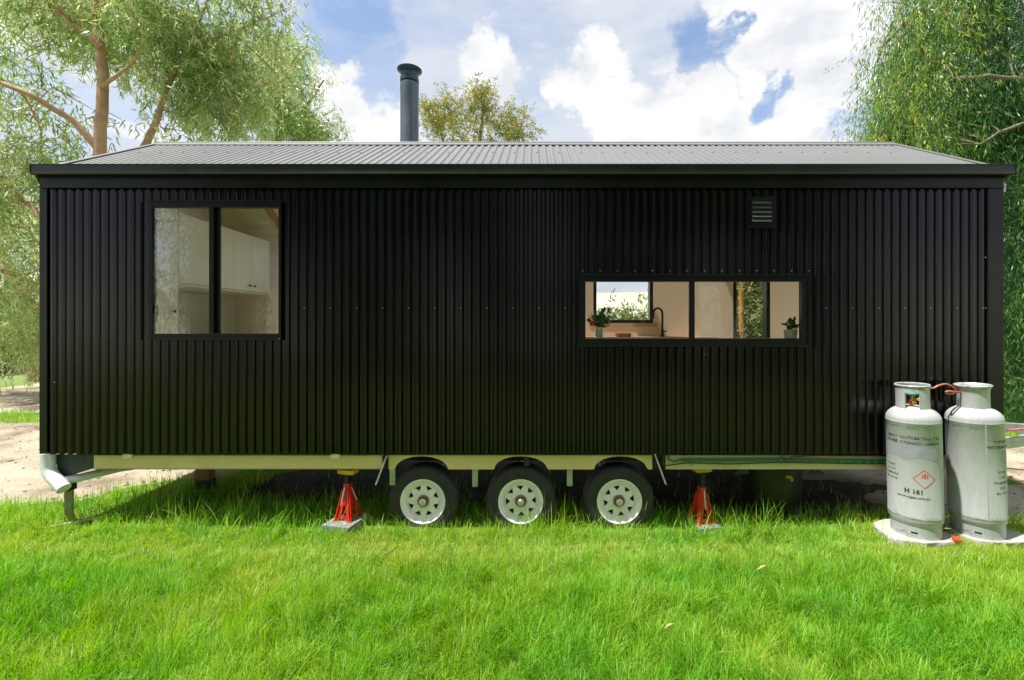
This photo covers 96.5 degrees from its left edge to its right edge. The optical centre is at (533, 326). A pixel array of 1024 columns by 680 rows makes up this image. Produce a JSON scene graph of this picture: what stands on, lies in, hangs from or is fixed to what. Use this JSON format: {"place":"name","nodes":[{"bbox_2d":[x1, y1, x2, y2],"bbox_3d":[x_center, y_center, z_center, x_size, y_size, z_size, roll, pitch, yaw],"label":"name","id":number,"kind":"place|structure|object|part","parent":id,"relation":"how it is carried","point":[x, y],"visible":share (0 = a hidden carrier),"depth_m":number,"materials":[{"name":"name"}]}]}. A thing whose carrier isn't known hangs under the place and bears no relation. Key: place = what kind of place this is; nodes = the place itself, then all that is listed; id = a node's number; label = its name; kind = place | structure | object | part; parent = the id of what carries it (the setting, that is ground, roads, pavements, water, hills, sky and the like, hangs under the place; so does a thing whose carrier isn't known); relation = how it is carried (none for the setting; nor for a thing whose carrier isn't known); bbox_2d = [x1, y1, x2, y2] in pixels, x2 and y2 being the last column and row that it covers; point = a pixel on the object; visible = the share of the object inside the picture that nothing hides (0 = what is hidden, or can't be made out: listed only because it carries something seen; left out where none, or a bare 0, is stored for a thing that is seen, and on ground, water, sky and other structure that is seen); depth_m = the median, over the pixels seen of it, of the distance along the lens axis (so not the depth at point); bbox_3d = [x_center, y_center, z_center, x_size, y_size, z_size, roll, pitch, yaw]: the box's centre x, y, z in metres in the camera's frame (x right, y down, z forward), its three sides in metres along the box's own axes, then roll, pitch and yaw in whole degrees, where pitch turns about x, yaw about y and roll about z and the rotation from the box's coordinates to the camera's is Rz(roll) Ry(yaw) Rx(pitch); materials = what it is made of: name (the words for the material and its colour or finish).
{"place":"outdoors","nodes":[
{"label":"outdoors","id":0,"kind":"place"},
{"bbox_2d":[0,384,246,504],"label":"dirt driveway","id":1,"kind":"structure","parent":0,"point":[15,475],"depth_m":5.53,"materials":[{"name":"beige soil"}]},
{"bbox_2d":[0,390,1022,513],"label":"gravel stones","id":2,"kind":"object","parent":1,"relation":"on","point":[1010,476],"visible":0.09,"depth_m":5.48,"materials":[{"name":"beige gravel"}]},
{"bbox_2d":[157,209,177,333],"bbox_3d":[-3.862,-0.086,4.350,0.660,2.188,0.440,0,0,0],"label":"pantry cupboard","id":3,"kind":"object","parent":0,"point":[167,267],"visible":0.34,"depth_m":4.44,"materials":[{"name":"white"}]},
{"bbox_3d":[-3.556,-0.120,4.349,0.048,2.100,0.435,0,0,0],"label":"door","id":4,"kind":"part","parent":3,"relation":"part of","materials":[{"name":"white"}]},
{"bbox_2d":[0,270,1023,679],"bbox_3d":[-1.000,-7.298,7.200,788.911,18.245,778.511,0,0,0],"label":"ground","id":5,"kind":"structure","parent":0,"point":[602,302],"depth_m":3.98,"materials":[{"name":"green plant"}]},
{"bbox_2d":[0,323,37,373],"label":"shrub","id":6,"kind":"object","parent":5,"relation":"on","point":[6,368],"visible":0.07,"depth_m":17.10,"materials":[{"name":"green plant"}]},
{"bbox_2d":[0,123,65,395],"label":"gum tree","id":7,"kind":"object","parent":5,"relation":"on","point":[21,303],"visible":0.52,"depth_m":10.09,"materials":[{"name":"green plant"}]},
{"bbox_2d":[51,513,116,527],"bbox_3d":[-4.028,1.740,4.100,0.440,0.024,0.035,0,0,-43],"label":"timber offcut","id":8,"kind":"object","parent":5,"relation":"on","point":[95,518],"visible":0.34,"depth_m":4.11,"materials":[{"name":"brown wood"}]},
{"bbox_2d":[0,0,343,199],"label":"gum tree","id":9,"kind":"object","parent":5,"relation":"on","point":[137,28],"visible":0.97,"depth_m":9.48,"materials":[{"name":"green plant"}]},
{"bbox_2d":[194,469,215,489],"bbox_3d":[-3.600,1.663,5.000,0.170,0.208,0.120,0,0,0],"label":"timber block","id":10,"kind":"object","parent":5,"relation":"on","point":[203,476],"depth_m":4.95,"materials":[{"name":"brown wood"}]},
{"bbox_2d":[159,15,354,141],"bbox_3d":[-8.301,-3.924,14.170,5.876,11.417,3.395,0,0,14],"label":"gum tree","id":11,"kind":"object","parent":5,"relation":"on","point":[307,131],"visible":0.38,"depth_m":13.77,"materials":[{"name":"green plant"}]},
{"bbox_2d":[321,513,369,536],"bbox_3d":[-1.684,1.772,4.100,0.270,0.090,0.320,0,0,14],"label":"paver","id":12,"kind":"object","parent":5,"relation":"on","point":[351,524],"visible":0.38,"depth_m":4.00,"materials":[{"name":"concrete"}]},
{"bbox_2d":[332,469,362,522],"bbox_3d":[-1.678,1.506,4.120,0.184,0.446,0.184,0,0,14],"label":"jack stand","id":13,"kind":"object","parent":12,"relation":"on","point":[348,495],"visible":0.94,"depth_m":4.08,"materials":[{"name":"red paint"}]},
{"bbox_2d":[419,72,548,141],"bbox_3d":[-2.446,-4.553,20.018,6.325,12.831,3.773,0,0,0],"label":"wattle tree","id":14,"kind":"object","parent":5,"relation":"on","point":[437,122],"visible":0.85,"depth_m":19.60,"materials":[{"name":"green plant"}]},
{"bbox_2d":[29,63,1023,528],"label":"tiny house","id":15,"kind":"structure","parent":5,"relation":"on","point":[427,301],"depth_m":4.01,"materials":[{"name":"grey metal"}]},
{"bbox_2d":[178,291,234,333],"bbox_3d":[-3.878,0.295,5.477,0.637,1.428,1.806,0,0,0],"label":"kitchen bench","id":16,"kind":"object","parent":15,"relation":"on","point":[193,312],"visible":0.12,"depth_m":5.70,"materials":[{"name":"white"}]},
{"bbox_2d":[146,200,283,339],"bbox_3d":[-2.781,-0.488,3.997,1.183,1.218,0.066,0,0,0],"label":"window","id":17,"kind":"structure","parent":15,"relation":"in","point":[214,206],"depth_m":3.98,"materials":[{"name":"black metal"}]},
{"bbox_2d":[178,213,268,294],"bbox_3d":[-3.862,-0.782,5.362,0.660,0.724,1.576,0,0,0],"label":"wall cabinet","id":18,"kind":"object","parent":15,"relation":"attached to","point":[244,264],"depth_m":5.30,"materials":[{"name":"white"}]},
{"bbox_2d":[178,213,208,285],"bbox_3d":[-3.556,-0.793,4.872,0.048,0.694,0.592,0,0,0],"label":"door","id":19,"kind":"structure","parent":18,"relation":"in","point":[193,233],"depth_m":4.78,"materials":[{"name":"white"}]},
{"bbox_2d":[221,226,233,288],"bbox_3d":[-3.570,-0.793,5.295,0.020,0.694,0.246,0,0,0],"label":"door","id":20,"kind":"structure","parent":18,"relation":"in","point":[227,235],"depth_m":5.31,"materials":[{"name":"white"}]},
{"bbox_2d":[234,230,251,290],"bbox_3d":[-3.556,-0.793,5.585,0.048,0.694,0.326,0,0,0],"label":"door","id":21,"kind":"structure","parent":18,"relation":"in","point":[242,242],"depth_m":5.58,"materials":[{"name":"white"}]},
{"bbox_2d":[251,236,268,292],"bbox_3d":[-3.556,-0.793,5.950,0.048,0.694,0.396,0,0,0],"label":"door","id":22,"kind":"structure","parent":18,"relation":"in","point":[259,247],"depth_m":5.92,"materials":[{"name":"white"}]},
{"bbox_2d":[586,306,612,337],"bbox_3d":[0.592,-0.041,4.132,0.262,0.294,0.160,0,0,0],"label":"vase plant","id":23,"kind":"object","parent":15,"relation":"on","point":[600,321],"visible":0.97,"depth_m":4.12,"materials":[{"name":"green plant"}]},
{"bbox_2d":[593,282,652,322],"bbox_3d":[1.248,-0.536,6.445,0.836,0.983,0.110,0,0,0],"label":"rear window","id":24,"kind":"structure","parent":15,"relation":"in","point":[650,284],"depth_m":6.39,"materials":[{"name":"black"}]},
{"bbox_2d":[586,336,717,337],"bbox_3d":[1.375,0.572,6.072,1.890,0.875,0.625,0,0,0],"label":"sink bench","id":25,"kind":"object","parent":15,"relation":"on","point":[652,337],"visible":0.12,"depth_m":5.76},
{"bbox_2d":[615,333,630,336],"bbox_3d":[1.152,0.109,5.900,0.170,0.049,0.200,0,0,0],"label":"serving board","id":26,"kind":"object","parent":25,"relation":"on","point":[622,334],"visible":1,"depth_m":5.80,"materials":[{"name":"brown wood"}]},
{"bbox_2d":[652,307,666,336],"bbox_3d":[1.646,-0.060,6.000,0.188,0.388,0.060,0,0,0],"label":"kitchen tap","id":27,"kind":"object","parent":25,"relation":"on","point":[662,329],"visible":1,"depth_m":5.99,"materials":[{"name":"black metal"}]},
{"bbox_2d":[579,274,807,346],"bbox_3d":[1.385,-0.139,3.996,1.992,0.632,0.064,0,0,0],"label":"window","id":28,"kind":"structure","parent":15,"relation":"in","point":[691,341],"depth_m":3.98,"materials":[{"name":"black metal"}]},
{"bbox_2d":[733,282,769,337],"bbox_3d":[3.044,0.065,6.445,0.520,1.890,0.110,0,0,0],"label":"rear door","id":29,"kind":"structure","parent":15,"relation":"in","point":[766,285],"depth_m":6.39,"materials":[{"name":"black"}]},
{"bbox_2d":[781,317,798,337],"bbox_3d":[2.322,0.004,4.123,0.144,0.205,0.124,0,0,-24],"label":"pot plant","id":30,"kind":"object","parent":15,"relation":"on","point":[789,332],"visible":0.94,"depth_m":4.11,"materials":[{"name":"green plant"}]},
{"bbox_2d":[597,289,647,319],"bbox_3d":[2.030,0.745,9.930,2.808,3.155,2.602,0,0,0],"label":"shrub","id":31,"kind":"object","parent":5,"relation":"on","point":[625,314],"visible":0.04,"depth_m":9.86,"materials":[{"name":"green plant"}]},
{"bbox_2d":[686,516,722,532],"bbox_3d":[1.548,1.803,4.160,0.220,0.045,0.260,0,0,-8],"label":"paver","id":32,"kind":"object","parent":5,"relation":"on","point":[709,525],"visible":0.34,"depth_m":4.08,"materials":[{"name":"concrete"}]},
{"bbox_2d":[688,469,714,525],"bbox_3d":[1.534,1.533,4.180,0.184,0.500,0.184,0,0,-10],"label":"jack stand","id":33,"kind":"object","parent":32,"relation":"on","point":[701,499],"visible":0.81,"depth_m":4.14,"materials":[{"name":"orange paint"}]},
{"bbox_2d":[737,282,762,337],"bbox_3d":[4.284,0.193,9.235,2.898,3.988,2.491,0,0,0],"label":"shrub","id":34,"kind":"object","parent":5,"relation":"on","point":[749,328],"visible":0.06,"depth_m":8.72,"materials":[{"name":"green plant"}]},
{"bbox_2d":[737,284,762,337],"bbox_3d":[5.386,0.282,10.527,2.903,3.762,2.565,0,0,-27],"label":"shrub","id":35,"kind":"object","parent":5,"relation":"on","point":[755,317],"visible":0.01,"depth_m":10.12,"materials":[{"name":"green plant"}]},
{"bbox_2d":[737,282,762,337],"bbox_3d":[4.322,-0.352,8.932,1.523,4.360,2.045,0,0,42],"label":"gum sapling","id":36,"kind":"object","parent":5,"relation":"on","point":[741,295],"visible":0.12,"depth_m":8.57,"materials":[{"name":"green plant"}]},
{"bbox_2d":[802,434,1023,522],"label":"gravel patch","id":37,"kind":"object","parent":5,"relation":"on","point":[867,477],"visible":0.12,"depth_m":5.31,"materials":[{"name":"grey gravel"}]},
{"bbox_2d":[874,519,957,547],"bbox_3d":[3.155,1.733,3.824,0.546,0.055,0.466,0,0,4],"label":"concrete slab","id":38,"kind":"object","parent":5,"relation":"on","point":[901,539],"depth_m":3.69,"materials":[{"name":"grey concrete"}]},
{"bbox_2d":[885,382,944,540],"bbox_3d":[3.156,1.091,3.795,0.367,1.230,0.367,-2,0,0],"label":"gas bottle","id":39,"kind":"object","parent":38,"relation":"on","point":[914,464],"visible":1,"depth_m":3.67,"materials":[{"name":"paint"}]},
{"bbox_2d":[930,383,961,394],"bbox_3d":[3.405,0.520,3.784,0.362,0.101,0.066,0,0,0],"label":"gas hose","id":40,"kind":"object","parent":39,"relation":"attached to","point":[947,391],"visible":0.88,"depth_m":3.78,"materials":[{"name":"orange rubber"}]},
{"bbox_2d":[952,536,960,542],"bbox_3d":[3.357,1.690,3.627,0.056,0.024,0.055,8,12,0],"label":"bottle cap","id":41,"kind":"object","parent":38,"relation":"on","point":[955,538],"visible":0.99,"depth_m":3.62,"materials":[{"name":"red plastic"}]},
{"bbox_2d":[823,0,1023,422],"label":"weeping tree","id":42,"kind":"object","parent":5,"relation":"on","point":[982,120],"visible":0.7,"depth_m":8.13,"materials":[{"name":"green plant"}]},
{"bbox_2d":[942,520,1023,547],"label":"concrete slab","id":43,"kind":"object","parent":5,"relation":"on","point":[1012,538],"depth_m":3.67,"materials":[{"name":"grey concrete"}]},
{"bbox_2d":[944,382,1008,540],"bbox_3d":[3.664,1.092,3.795,0.367,1.227,0.367,-2,0,0],"label":"gas bottle","id":44,"kind":"object","parent":43,"relation":"on","point":[976,462],"visible":0.99,"depth_m":3.67,"materials":[{"name":"paint"}]},
{"bbox_2d":[1004,280,1022,393],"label":"shrub","id":45,"kind":"object","parent":5,"relation":"on","point":[1015,363],"visible":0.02,"depth_m":11.45,"materials":[{"name":"green plant"}]},
{"bbox_2d":[0,0,1023,292],"label":"sky","id":46,"kind":"structure","parent":0,"point":[592,70],"materials":[{"name":"blue"}]},
{"bbox_2d":[238,457,886,516],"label":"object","id":47,"kind":"structure","parent":0,"point":[682,480],"depth_m":5.11,"materials":[{"name":"black"}]},
{"bbox_2d":[733,469,824,517],"bbox_3d":[2.404,1.570,4.525,0.826,0.465,0.642,0,0,21],"label":"water tub","id":48,"kind":"object","parent":47,"relation":"on","point":[777,486],"visible":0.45,"depth_m":4.31,"materials":[{"name":"green plastic"}]}
]}

